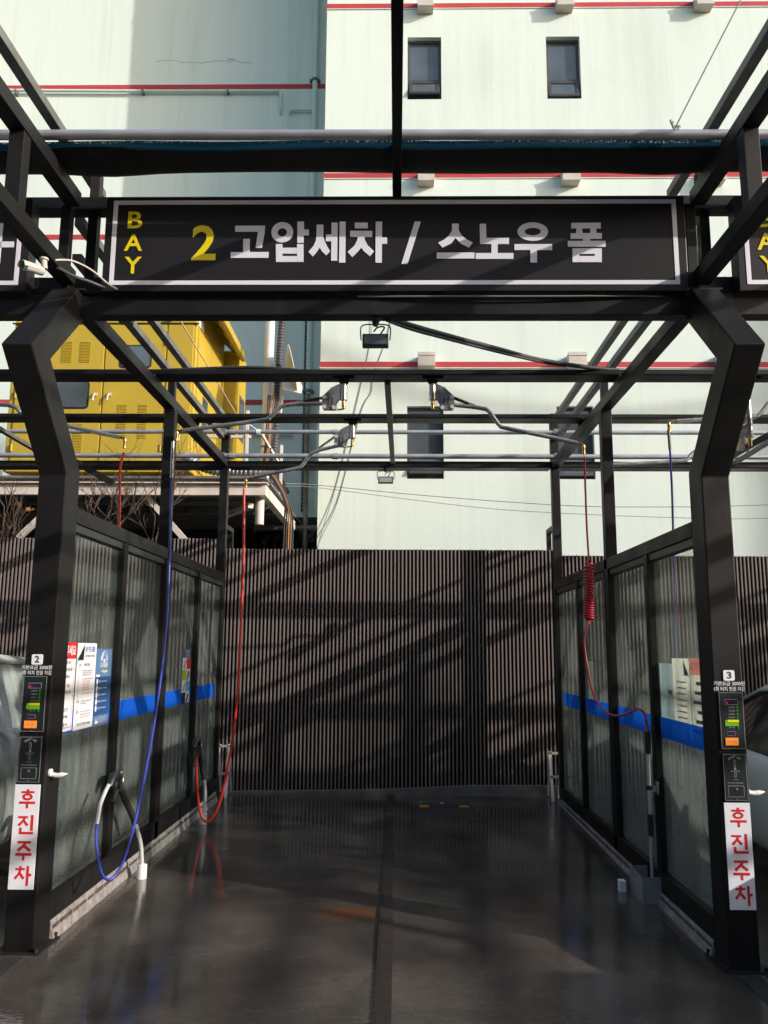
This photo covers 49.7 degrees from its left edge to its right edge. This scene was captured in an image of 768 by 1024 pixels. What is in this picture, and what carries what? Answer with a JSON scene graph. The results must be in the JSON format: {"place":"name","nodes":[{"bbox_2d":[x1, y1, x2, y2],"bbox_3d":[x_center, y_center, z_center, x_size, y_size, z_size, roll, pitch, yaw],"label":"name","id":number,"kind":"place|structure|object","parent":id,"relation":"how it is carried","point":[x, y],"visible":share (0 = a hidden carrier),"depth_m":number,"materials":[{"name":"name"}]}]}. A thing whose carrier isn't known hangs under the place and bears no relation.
{"place":"outdoors","nodes":[
{"label":"outdoors","id":0,"kind":"place"},
{"bbox_2d":[0,791,767,1023],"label":"bay floor","id":1,"kind":"structure","parent":0,"point":[251,909],"depth_m":4.83,"materials":[{"name":"concrete"}]},
{"bbox_2d":[0,957,23,976],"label":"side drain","id":2,"kind":"object","parent":1,"relation":"in","point":[7,964],"visible":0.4,"depth_m":4.17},
{"bbox_2d":[0,654,79,849],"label":"parked car","id":3,"kind":"object","parent":1,"relation":"on","point":[12,668],"visible":0.32,"depth_m":6.24,"materials":[{"name":"paint"}]},
{"bbox_2d":[0,537,216,792],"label":"ribbed fence","id":4,"kind":"object","parent":1,"relation":"on","point":[90,586],"visible":0.36,"depth_m":9.48,"materials":[{"name":"silver metal"}]},
{"bbox_2d":[48,791,217,938],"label":"kerb","id":5,"kind":"structure","parent":1,"relation":"on","point":[65,924],"depth_m":5.56,"materials":[{"name":"concrete"}]},
{"bbox_2d":[52,795,215,928],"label":"kerb bricks","id":6,"kind":"object","parent":5,"relation":"on","point":[108,882],"visible":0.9,"depth_m":5.67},
{"bbox_2d":[50,508,223,919],"bbox_3d":[-1.830,1.451,6.799,0.094,2.285,4.216,0,-9,1],"label":"glass partition","id":7,"kind":"object","parent":5,"relation":"on","point":[71,887],"visible":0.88,"depth_m":6.13,"materials":[{"name":"black paint"}]},
{"bbox_2d":[62,642,76,731],"bbox_3d":[-1.854,1.008,4.773,0.005,0.514,0.376,0,-9,1],"label":"wall poster","id":8,"kind":"object","parent":7,"relation":"attached to","point":[69,687],"depth_m":4.89,"materials":[{"name":"paper"}]},
{"bbox_2d":[72,643,96,730],"bbox_3d":[-1.849,1.074,5.135,0.004,0.518,0.317,0,-9,1],"label":"wall poster","id":9,"kind":"object","parent":7,"relation":"attached to","point":[84,687],"depth_m":5.12,"materials":[{"name":"paper"}]},
{"bbox_2d":[92,649,111,726],"bbox_3d":[-1.844,1.146,5.438,0.005,0.492,0.287,0,-9,1],"label":"wall poster","id":10,"kind":"object","parent":7,"relation":"attached to","point":[102,686],"depth_m":5.43,"materials":[{"name":"blue paper"}]},
{"bbox_2d":[181,649,190,703],"bbox_3d":[-1.812,1.502,7.595,0.005,0.483,0.279,0,-9,1],"label":"wall poster","id":11,"kind":"object","parent":7,"relation":"attached to","point":[185,676],"depth_m":7.58,"materials":[{"name":"paper"}]},
{"bbox_2d":[186,753,194,766],"bbox_3d":[-1.737,2.233,7.468,0.080,0.115,0.070,0,-9,1],"label":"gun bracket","id":12,"kind":"object","parent":7,"relation":"attached to","point":[189,758],"visible":0.89,"depth_m":7.44,"materials":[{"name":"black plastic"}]},
{"bbox_2d":[192,737,206,812],"bbox_3d":[-1.671,2.399,7.467,0.059,0.742,0.380,-1,-10,6],"label":"spray gun","id":13,"kind":"object","parent":12,"relation":"hanging from","point":[197,744],"visible":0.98,"depth_m":7.56,"materials":[{"name":"black plastic"}]},
{"bbox_2d":[136,863,146,879],"bbox_3d":[-1.680,2.492,5.756,0.067,0.094,0.067,0,-9,1],"label":"wand holder","id":14,"kind":"object","parent":1,"relation":"on","point":[141,872],"visible":1,"depth_m":5.73,"materials":[{"name":"white plastic"}]},
{"bbox_2d":[218,744,231,797],"bbox_3d":[-1.746,2.810,9.046,0.148,0.550,0.303,0,-9,1],"label":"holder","id":15,"kind":"object","parent":1,"relation":"on","point":[229,775],"visible":0.61,"depth_m":9.05,"materials":[{"name":"silver metal"}]},
{"bbox_2d":[373,794,387,1023],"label":"drain channel lip","id":16,"kind":"object","parent":1,"relation":"on","point":[374,1016],"visible":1,"depth_m":4.69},
{"bbox_2d":[0,0,767,974],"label":"wash bay frame","id":17,"kind":"object","parent":1,"relation":"on","point":[58,308],"visible":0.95,"depth_m":4.87,"materials":[{"name":"black paint"}]},
{"bbox_2d":[0,198,39,296],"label":"bay sign","id":18,"kind":"object","parent":17,"relation":"attached to","point":[16,280],"visible":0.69,"depth_m":4.94,"materials":[{"name":"metal"}]},
{"bbox_2d":[8,784,40,889],"bbox_3d":[-1.912,1.725,4.409,0.136,0.532,0.006,0,-9,1],"label":"parking plate","id":19,"kind":"object","parent":17,"relation":"attached to","point":[24,837],"visible":1,"depth_m":4.41,"materials":[{"name":"white"}]},
{"bbox_2d":[17,654,51,782],"bbox_3d":[-1.908,1.117,4.505,0.166,0.679,0.015,0,-9,1],"label":"pay station","id":20,"kind":"object","parent":17,"relation":"attached to","point":[33,705],"visible":1,"depth_m":4.50,"materials":[{"name":"grey"}]},
{"bbox_2d":[21,768,35,777],"bbox_3d":[-1.910,1.403,4.456,0.078,0.052,0.002,0,-9,1],"label":"coin door","id":21,"kind":"structure","parent":20,"relation":"in","point":[24,774],"depth_m":4.45,"materials":[{"name":"black metal"}]},
{"bbox_2d":[48,769,67,777],"bbox_3d":[-1.770,1.421,4.511,0.099,0.047,0.042,0,-9,1],"label":"wall hook","id":22,"kind":"object","parent":17,"relation":"attached to","point":[51,773],"depth_m":4.50,"materials":[{"name":"white plastic"}]},
{"bbox_2d":[0,403,126,447],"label":"swing arm","id":23,"kind":"object","parent":17,"relation":"attached to","point":[70,426],"visible":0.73,"depth_m":6.46},
{"bbox_2d":[118,452,124,526],"bbox_3d":[-2.031,-0.054,6.371,0.042,0.834,0.019,0,-9,1],"label":"spray hose","id":24,"kind":"object","parent":23,"relation":"hanging from","point":[119,497],"visible":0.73,"depth_m":6.38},
{"bbox_2d":[18,256,117,289],"bbox_3d":[-1.756,-1.326,4.643,0.072,0.160,0.606,-6,-12,35],"label":"surveillance camera","id":25,"kind":"object","parent":17,"relation":"attached to","point":[31,267],"visible":1,"depth_m":4.49,"materials":[{"name":"beige plastic"}]},
{"bbox_2d":[57,266,105,289],"bbox_3d":[-1.718,-1.325,4.700,0.041,0.035,0.326,-5,-11,30],"label":"camera conduit","id":26,"kind":"object","parent":25,"relation":"attached to","point":[79,278],"visible":1,"depth_m":4.70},
{"bbox_2d":[180,321,235,413],"bbox_3d":[-1.694,-1.362,8.173,0.012,0.162,2.311,0,-9,2],"label":"guy rope","id":27,"kind":"object","parent":17,"relation":"attached to","point":[205,363],"visible":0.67,"depth_m":7.78,"materials":[{"name":"beige"}]},
{"bbox_2d":[168,366,296,368],"bbox_3d":[-1.206,-1.120,6.498,1.052,0.052,0.028,0,-9,1],"label":"roof cable","id":28,"kind":"object","parent":17,"relation":"on","point":[242,367],"visible":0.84,"depth_m":6.49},
{"bbox_2d":[175,377,354,440],"bbox_3d":[-0.931,-0.800,6.479,1.394,0.502,0.100,0,-9,1],"label":"swing arm","id":29,"kind":"object","parent":17,"relation":"attached to","point":[331,397],"visible":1,"depth_m":6.46},
{"bbox_2d":[95,478,172,880],"bbox_3d":[-1.602,0.832,5.567,0.208,2.795,1.222,0,-9,1],"label":"spray hose","id":30,"kind":"object","parent":29,"relation":"hanging from","point":[104,877],"visible":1,"depth_m":5.51,"materials":[{"name":"rubber"}]},
{"bbox_2d":[95,784,110,824],"bbox_3d":[-1.710,1.773,5.036,0.032,0.217,0.183,0,-9,1],"label":"hose sleeve","id":31,"kind":"object","parent":30,"relation":"attached to","point":[100,804],"visible":1,"depth_m":5.01,"materials":[{"name":"plastic"}]},
{"bbox_2d":[170,441,174,477],"bbox_3d":[-1.629,-0.402,6.383,0.026,0.291,0.032,5,-11,-26],"label":"hose sleeve","id":32,"kind":"object","parent":30,"relation":"attached to","point":[172,459],"visible":1,"depth_m":6.38,"materials":[{"name":"silver metal"}]},
{"bbox_2d":[244,419,361,487],"bbox_3d":[-0.756,-0.542,7.740,1.082,0.639,0.100,0,-9,1],"label":"swing arm","id":33,"kind":"object","parent":17,"relation":"attached to","point":[341,437],"visible":1,"depth_m":7.74},
{"bbox_2d":[195,488,244,822],"bbox_3d":[-1.468,1.259,7.510,0.417,2.977,0.093,-2,-10,16],"label":"spray hose","id":34,"kind":"object","parent":33,"relation":"hanging from","point":[235,712],"visible":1,"depth_m":7.37,"materials":[{"name":"rubber"}]},
{"bbox_2d":[360,317,390,347],"bbox_3d":[-0.050,-1.066,4.942,0.187,0.174,0.068,0,-9,1],"label":"floodlight","id":35,"kind":"object","parent":17,"relation":"attached to","point":[380,340],"visible":1,"depth_m":4.91,"materials":[{"name":"black plastic"}]},
{"bbox_2d":[0,129,767,176],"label":"shade net","id":36,"kind":"object","parent":17,"relation":"hanging from","point":[614,151],"visible":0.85,"depth_m":4.68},
{"bbox_2d":[676,0,740,124],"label":"guy wire","id":37,"kind":"object","parent":36,"relation":"attached to","point":[708,62],"visible":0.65,"depth_m":4.72,"materials":[{"name":"grey"}]},
{"bbox_2d":[0,452,767,459],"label":"water pipe","id":38,"kind":"object","parent":17,"relation":"attached to","point":[364,456],"visible":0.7,"depth_m":9.17,"materials":[{"name":"silver metal"}]},
{"bbox_2d":[377,467,394,483],"bbox_3d":[0.019,-0.404,9.241,0.197,0.174,0.068,0,-9,1],"label":"floodlight","id":39,"kind":"object","parent":17,"relation":"attached to","point":[385,480],"visible":1,"depth_m":9.21,"materials":[{"name":"grey metal"}]},
{"bbox_2d":[6,428,767,435],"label":"water pipe","id":40,"kind":"object","parent":17,"relation":"attached to","point":[336,431],"visible":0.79,"depth_m":9.22,"materials":[{"name":"silver metal"}]},
{"bbox_2d":[101,196,688,296],"bbox_3d":[0.058,-1.585,4.965,3.452,0.600,0.106,0,-9,1],"label":"bay sign","id":41,"kind":"object","parent":17,"relation":"attached to","point":[335,246],"visible":0.98,"depth_m":4.91,"materials":[{"name":"black"}]},
{"bbox_2d":[385,320,618,369],"bbox_3d":[0.792,-1.126,5.816,2.399,0.258,0.344,8,-12,-38],"label":"power cable","id":42,"kind":"object","parent":17,"relation":"attached to","point":[417,328],"visible":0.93,"depth_m":5.91,"materials":[{"name":"rubber"}]},
{"bbox_2d":[422,377,585,454],"bbox_3d":[0.926,-0.744,6.442,1.258,0.603,0.100,0,-9,1],"label":"swing arm","id":43,"kind":"object","parent":17,"relation":"attached to","point":[444,397],"visible":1,"depth_m":6.45},
{"bbox_2d":[583,457,647,727],"bbox_3d":[1.575,0.490,5.873,0.122,1.963,0.711,3,-10,-15],"label":"coiled hose","id":44,"kind":"object","parent":43,"relation":"hanging from","point":[589,611],"visible":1,"depth_m":6.11,"materials":[{"name":"rubber"}]},
{"bbox_2d":[358,295,661,297],"bbox_3d":[0.810,-1.272,4.890,1.932,0.031,0.054,0,-9,0],"label":"sign wire","id":45,"kind":"object","parent":17,"relation":"attached to","point":[511,296],"visible":1,"depth_m":4.87,"materials":[{"name":"grey"}]},
{"bbox_2d":[614,436,749,465],"bbox_3d":[2.705,-0.545,7.689,1.398,0.384,0.040,0,-9,1],"label":"swing arm","id":46,"kind":"object","parent":17,"relation":"attached to","point":[689,456],"visible":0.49,"depth_m":7.67},
{"bbox_2d":[667,401,767,431],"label":"swing arm","id":47,"kind":"object","parent":17,"relation":"attached to","point":[756,416],"visible":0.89,"depth_m":6.40},
{"bbox_2d":[667,429,670,449],"bbox_3d":[2.197,-0.557,6.392,0.027,0.158,0.023,0,-9,1],"label":"hose sleeve","id":48,"kind":"object","parent":47,"relation":"hanging from","point":[669,439],"visible":1,"depth_m":6.38,"materials":[{"name":"grey metal"}]},
{"bbox_2d":[669,449,705,785],"bbox_3d":[2.229,0.843,5.991,0.048,2.775,0.393,3,-10,-18],"label":"spray hose","id":49,"kind":"object","parent":48,"relation":"hanging from","point":[675,611],"visible":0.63,"depth_m":6.20,"materials":[{"name":"rubber"}]},
{"bbox_2d":[714,670,748,800],"bbox_3d":[1.866,1.192,4.437,0.166,0.679,0.015,0,-9,1],"label":"pay station","id":50,"kind":"object","parent":17,"relation":"attached to","point":[731,720],"visible":1,"depth_m":4.43,"materials":[{"name":"grey"}]},
{"bbox_2d":[729,786,743,796],"bbox_3d":[1.864,1.478,4.387,0.078,0.052,0.002,0,-9,1],"label":"coin door","id":51,"kind":"structure","parent":50,"relation":"in","point":[732,792],"depth_m":4.39,"materials":[{"name":"black metal"}]},
{"bbox_2d":[724,803,755,909],"bbox_3d":[1.862,1.799,4.340,0.136,0.532,0.006,0,-9,1],"label":"parking plate","id":52,"kind":"object","parent":17,"relation":"attached to","point":[740,863],"visible":1,"depth_m":4.34,"materials":[{"name":"white"}]},
{"bbox_2d":[727,196,767,295],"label":"bay sign","id":53,"kind":"object","parent":17,"relation":"attached to","point":[749,264],"visible":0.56,"depth_m":4.87,"materials":[{"name":"black"}]},
{"bbox_2d":[736,377,761,450],"bbox_3d":[2.787,-0.751,6.415,0.260,0.578,0.100,0,-9,1],"label":"pivot bracket","id":54,"kind":"object","parent":17,"relation":"attached to","point":[747,430],"visible":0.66,"depth_m":6.37,"materials":[{"name":"white metal"}]},
{"bbox_2d":[749,789,764,795],"bbox_3d":[1.990,1.496,4.443,0.099,0.047,0.042,0,-9,1],"label":"wall hook","id":55,"kind":"object","parent":17,"relation":"attached to","point":[755,793],"depth_m":4.43,"materials":[{"name":"white plastic"}]},
{"bbox_2d":[375,795,394,1023],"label":"drain channel","id":56,"kind":"object","parent":1,"relation":"on","point":[384,1001],"visible":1,"depth_m":4.67,"materials":[{"name":"metal"}]},
{"bbox_2d":[227,785,557,796],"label":"kerb","id":57,"kind":"structure","parent":1,"relation":"on","point":[504,790],"depth_m":9.09,"materials":[{"name":"grey concrete"}]},
{"bbox_2d":[218,548,557,790],"bbox_3d":[0.054,1.764,9.383,3.800,2.701,0.083,0,-9,1],"label":"ribbed fence","id":58,"kind":"object","parent":57,"relation":"on","point":[380,669],"visible":0.92,"depth_m":9.36,"materials":[{"name":"brown metal"}]},
{"bbox_2d":[413,802,479,819],"bbox_3d":[0.597,2.918,8.130,0.633,0.066,0.594,0,-9,1],"label":"wheel stop","id":59,"kind":"object","parent":1,"relation":"on","point":[443,810],"visible":1,"depth_m":8.03,"materials":[{"name":"black rubber"}]},
{"bbox_2d":[547,751,558,801],"bbox_3d":[1.848,2.837,8.947,0.148,0.505,0.303,0,-9,1],"label":"holder","id":60,"kind":"object","parent":1,"relation":"on","point":[551,776],"visible":0.57,"depth_m":8.92,"materials":[{"name":"silver metal"}]},
{"bbox_2d":[617,879,626,891],"bbox_3d":[1.617,2.538,5.633,0.045,0.076,0.060,0,-9,1],"label":"kerb stop","id":61,"kind":"object","parent":1,"relation":"on","point":[621,885],"visible":1,"depth_m":5.61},
{"bbox_2d":[559,800,714,955],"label":"kerb","id":62,"kind":"structure","parent":1,"relation":"on","point":[701,943],"depth_m":5.18,"materials":[{"name":"concrete"}]},
{"bbox_2d":[561,803,711,947],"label":"kerb bricks","id":63,"kind":"object","parent":62,"relation":"on","point":[698,933],"visible":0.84,"depth_m":5.25,"materials":[{"name":"grey concrete"}]},
{"bbox_2d":[629,866,660,904],"bbox_3d":[1.751,2.471,5.500,0.158,0.165,0.300,0,-9,1],"label":"floor box","id":64,"kind":"object","parent":1,"relation":"on","point":[645,889],"visible":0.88,"depth_m":5.37,"materials":[{"name":"grey metal"}]},
{"bbox_2d":[644,724,653,876],"bbox_3d":[1.739,1.935,5.423,0.048,1.085,0.259,-2,-10,15],"label":"foam lance","id":65,"kind":"object","parent":64,"relation":"in","point":[648,785],"visible":0.91,"depth_m":5.41,"materials":[{"name":"grey metal"}]},
{"bbox_2d":[562,555,767,796],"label":"ribbed fence","id":66,"kind":"object","parent":1,"relation":"on","point":[751,574],"visible":0.38,"depth_m":9.36,"materials":[{"name":"silver metal"}]},
{"bbox_2d":[693,684,767,852],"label":"parked car","id":67,"kind":"object","parent":1,"relation":"on","point":[755,702],"visible":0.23,"depth_m":6.18,"materials":[{"name":"silver metal"}]},
{"bbox_2d":[739,976,767,1003],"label":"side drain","id":68,"kind":"object","parent":1,"relation":"in","point":[757,985],"visible":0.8,"depth_m":4.08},
{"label":"ground","id":69,"kind":"structure","parent":0,"visible":0},
{"bbox_2d":[0,459,34,537],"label":"bare shrub","id":70,"kind":"object","parent":69,"relation":"on","point":[7,532],"visible":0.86,"depth_m":10.29,"materials":[{"name":"brown plant"}]},
{"bbox_2d":[79,435,182,525],"bbox_3d":[-3.365,-0.083,10.277,1.546,1.751,0.898,-6,-11,34],"label":"bare shrub","id":71,"kind":"object","parent":69,"relation":"on","point":[126,493],"visible":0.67,"depth_m":10.13,"materials":[{"name":"brown plant"}]},
{"bbox_2d":[78,407,197,537],"bbox_3d":[-3.146,-0.317,10.187,1.686,2.087,0.872,0,-9,1],"label":"bare shrub","id":72,"kind":"object","parent":69,"relation":"on","point":[156,482],"visible":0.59,"depth_m":10.24,"materials":[{"name":"brown plant"}]},
{"bbox_2d":[0,410,301,538],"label":"steel platform","id":73,"kind":"structure","parent":69,"relation":"on","point":[197,507],"depth_m":12.14,"materials":[{"name":"grey metal"}]},
{"bbox_2d":[4,321,245,475],"bbox_3d":[-3.701,-1.588,12.551,2.930,2.749,2.488,0,-9,1],"label":"yellow enclosure","id":74,"kind":"object","parent":73,"relation":"on","point":[82,347],"visible":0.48,"depth_m":11.42,"materials":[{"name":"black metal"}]},
{"bbox_2d":[10,325,104,460],"bbox_3d":[-4.467,-1.629,11.386,1.195,1.980,0.022,0,-9,1],"label":"door","id":75,"kind":"structure","parent":74,"relation":"in","point":[81,333],"depth_m":11.39,"materials":[{"name":"metal"}]},
{"bbox_2d":[57,382,89,408],"bbox_3d":[-4.282,-1.606,11.361,0.485,0.390,0.013,0,-9,1],"label":"window","id":76,"kind":"structure","parent":74,"relation":"in","point":[73,395],"depth_m":11.35,"materials":[{"name":"grey glass"}]},
{"bbox_2d":[99,325,167,460],"bbox_3d":[-3.432,-1.625,11.370,0.835,1.980,0.022,0,-9,1],"label":"door","id":77,"kind":"structure","parent":74,"relation":"in","point":[132,394],"depth_m":11.33,"materials":[{"name":"metal"}]},
{"bbox_2d":[119,345,151,367],"bbox_3d":[-3.422,-2.146,11.438,0.440,0.330,0.013,0,-9,1],"label":"window","id":78,"kind":"structure","parent":74,"relation":"in","point":[142,354],"depth_m":11.43,"materials":[{"name":"grey glass"}]},
{"bbox_2d":[162,325,193,460],"bbox_3d":[-2.817,-1.623,11.360,0.355,1.980,0.022,0,-9,1],"label":"door","id":79,"kind":"structure","parent":74,"relation":"in","point":[178,334],"depth_m":11.44,"materials":[{"name":"metal"}]},
{"bbox_2d":[193,329,211,475],"bbox_3d":[-2.579,-1.521,11.782,0.017,1.980,0.750,0,-9,1],"label":"side door","id":80,"kind":"structure","parent":74,"relation":"in","point":[204,347],"depth_m":11.70,"materials":[{"name":"metal"}]},
{"bbox_2d":[201,397,207,434],"bbox_3d":[-2.566,-1.366,11.862,0.006,0.500,0.300,0,-9,1],"label":"side window","id":81,"kind":"structure","parent":74,"relation":"in","point":[204,403],"depth_m":11.87,"materials":[{"name":"grey glass"}]},
{"bbox_2d":[206,349,218,475],"bbox_3d":[-2.569,-1.414,12.428,0.017,1.980,0.480,0,-9,1],"label":"side door","id":82,"kind":"structure","parent":74,"relation":"in","point":[214,360],"depth_m":12.44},
{"bbox_2d":[214,361,223,475],"bbox_3d":[-2.563,-1.337,12.887,0.017,1.980,0.370,0,-9,1],"label":"side door","id":83,"kind":"structure","parent":74,"relation":"in","point":[220,394],"depth_m":12.94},
{"bbox_2d":[238,395,244,442],"bbox_3d":[-2.317,-1.501,13.473,0.010,0.700,0.400,0,-9,1],"label":"rear window","id":84,"kind":"structure","parent":74,"relation":"in","point":[241,403],"depth_m":13.45,"materials":[{"name":"grey glass"}]},
{"bbox_2d":[183,452,271,475],"bbox_3d":[-1.962,-0.609,11.172,1.370,0.355,0.719,6,-11,-32],"label":"corrugated hose","id":85,"kind":"object","parent":73,"relation":"on","point":[233,473],"visible":0.27,"depth_m":10.93,"materials":[{"name":"silver metal"}]},
{"bbox_2d":[260,321,274,478],"bbox_3d":[-1.766,-1.993,12.634,0.178,3.601,0.157,0,-9,1],"label":"exhaust mast","id":86,"kind":"object","parent":73,"relation":"on","point":[269,349],"visible":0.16,"depth_m":12.63,"materials":[{"name":"grey metal"}]},
{"bbox_2d":[269,321,285,484],"bbox_3d":[-1.657,-1.867,12.716,0.175,3.024,0.294,-6,-12,35],"label":"corrugated duct","id":87,"kind":"object","parent":86,"relation":"attached to","point":[279,353],"visible":0.41,"depth_m":12.79,"materials":[{"name":"plastic"}]},
{"bbox_2d":[278,344,301,412],"bbox_3d":[-1.375,-1.997,12.382,0.360,1.034,0.699,6,-11,-33],"label":"satellite dish","id":88,"kind":"object","parent":86,"relation":"attached to","point":[295,387],"visible":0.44,"depth_m":12.26,"materials":[{"name":"beige plastic"}]},
{"bbox_2d":[263,395,293,548],"bbox_3d":[-1.559,-0.344,11.575,0.332,3.001,1.149,4,-10,-23],"label":"cable bundle","id":89,"kind":"object","parent":73,"relation":"attached to","point":[271,401],"visible":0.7,"depth_m":11.07,"materials":[{"name":"orange"}]},
{"bbox_2d":[285,483,767,506],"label":"overhead wire","id":90,"kind":"object","parent":73,"relation":"attached to","point":[472,499],"visible":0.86,"depth_m":12.79,"materials":[{"name":"grey"}]},
{"bbox_2d":[285,486,767,518],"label":"overhead wire","id":91,"kind":"object","parent":73,"relation":"attached to","point":[504,509],"visible":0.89,"depth_m":12.76,"materials":[{"name":"grey"}]},
{"bbox_2d":[0,517,316,548],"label":"retaining wall","id":92,"kind":"structure","parent":69,"relation":"on","point":[211,534],"depth_m":15.40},
{"bbox_2d":[0,0,767,556],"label":"mint building","id":93,"kind":"structure","parent":69,"relation":"on","point":[326,64],"depth_m":15.05,"materials":[{"name":"paint"}]},
{"bbox_2d":[245,524,316,548],"bbox_3d":[-1.780,0.883,14.859,1.449,1.366,0.756,0,-9,1],"label":"ivy","id":94,"kind":"object","parent":93,"relation":"attached to","point":[265,542],"visible":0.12,"depth_m":14.82,"materials":[{"name":"brown plant"}]},
{"bbox_2d":[254,393,316,548],"bbox_3d":[-1.682,0.399,14.211,1.070,5.000,0.200,0,-9,1],"label":"pipe","id":95,"kind":"object","parent":93,"relation":"attached to","point":[305,527],"visible":0.44,"depth_m":14.18,"materials":[{"name":"grey metal"}]},
{"bbox_2d":[317,325,372,548],"bbox_3d":[-0.574,-1.702,14.035,1.035,5.501,0.106,0,-9,1],"label":"wall wire","id":96,"kind":"object","parent":93,"relation":"attached to","point":[345,449],"depth_m":13.91,"materials":[{"name":"grey"}]},
{"bbox_2d":[317,323,390,547],"bbox_3d":[-0.356,-1.899,14.065,1.502,5.702,0.106,0,-9,1],"label":"wall wire","id":97,"kind":"object","parent":93,"relation":"attached to","point":[351,448],"depth_m":13.91,"materials":[{"name":"grey"}]},
{"bbox_2d":[408,41,440,98],"bbox_3d":[0.738,-8.093,15.178,0.615,1.260,0.224,0,-9,1],"label":"window","id":98,"kind":"structure","parent":93,"relation":"in","point":[424,57],"depth_m":15.26,"materials":[{"name":"grey glass"}]},
{"bbox_2d":[407,408,443,478],"bbox_3d":[0.698,-1.169,14.025,0.615,1.260,0.224,0,-9,1],"label":"window","id":99,"kind":"structure","parent":93,"relation":"in","point":[416,443],"depth_m":14.10,"materials":[{"name":"grey glass"}]},
{"bbox_2d":[546,40,579,98],"bbox_3d":[3.269,-8.080,15.173,0.615,1.260,0.155,0,-9,1],"label":"window","id":100,"kind":"structure","parent":93,"relation":"in","point":[562,56],"depth_m":15.22,"materials":[{"name":"grey glass"}]},
{"bbox_2d":[557,408,593,478],"bbox_3d":[3.228,-1.155,14.019,0.615,1.260,0.155,0,-9,1],"label":"window","id":101,"kind":"structure","parent":93,"relation":"in","point":[588,442],"depth_m":14.04,"materials":[{"name":"black glass"}]},
{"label":"kerb bed","id":102,"kind":"structure","parent":69,"relation":"on","visible":0},
{"bbox_2d":[555,522,714,940],"bbox_3d":[1.859,1.530,6.731,0.094,2.285,4.216,0,-9,1],"label":"glass partition","id":103,"kind":"object","parent":102,"relation":"on","point":[694,905],"visible":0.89,"depth_m":5.92,"materials":[{"name":"black paint"}]},
{"bbox_2d":[587,661,594,699],"bbox_3d":[1.876,1.566,7.520,0.001,0.420,0.250,0,-9,1],"label":"wall poster","id":104,"kind":"object","parent":103,"relation":"attached to","point":[590,665],"depth_m":7.50,"materials":[{"name":"paper"}]},
{"bbox_2d":[659,663,674,719],"bbox_3d":[1.844,1.227,5.403,0.001,0.473,0.258,0,-9,1],"label":"wall poster","id":105,"kind":"object","parent":103,"relation":"attached to","point":[666,688],"depth_m":5.42,"materials":[{"name":"paper"}]},
{"bbox_2d":[672,658,691,723],"bbox_3d":[1.840,1.162,5.121,0.001,0.508,0.312,0,-9,1],"label":"wall poster","id":106,"kind":"object","parent":103,"relation":"attached to","point":[680,670],"depth_m":5.13,"materials":[{"name":"paper"}]},
{"bbox_2d":[689,658,702,726],"bbox_3d":[1.835,1.109,4.811,0.001,0.510,0.294,0,-9,1],"label":"wall poster","id":107,"kind":"object","parent":103,"relation":"attached to","point":[695,680],"depth_m":4.89,"materials":[{"name":"paper"}]},
{"bbox_3d":[-1.767,1.775,5.446,0.080,0.115,0.070,0,-9,1],"label":"gun bracket","id":108,"kind":"object","parent":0,"visible":0},
{"bbox_2d":[107,770,143,864],"bbox_3d":[-1.724,2.078,5.526,0.061,0.746,0.626,-1,-10,6],"label":"spray gun","id":109,"kind":"object","parent":108,"relation":"hanging from","point":[115,780],"visible":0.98,"depth_m":5.51,"materials":[{"name":"black plastic"}]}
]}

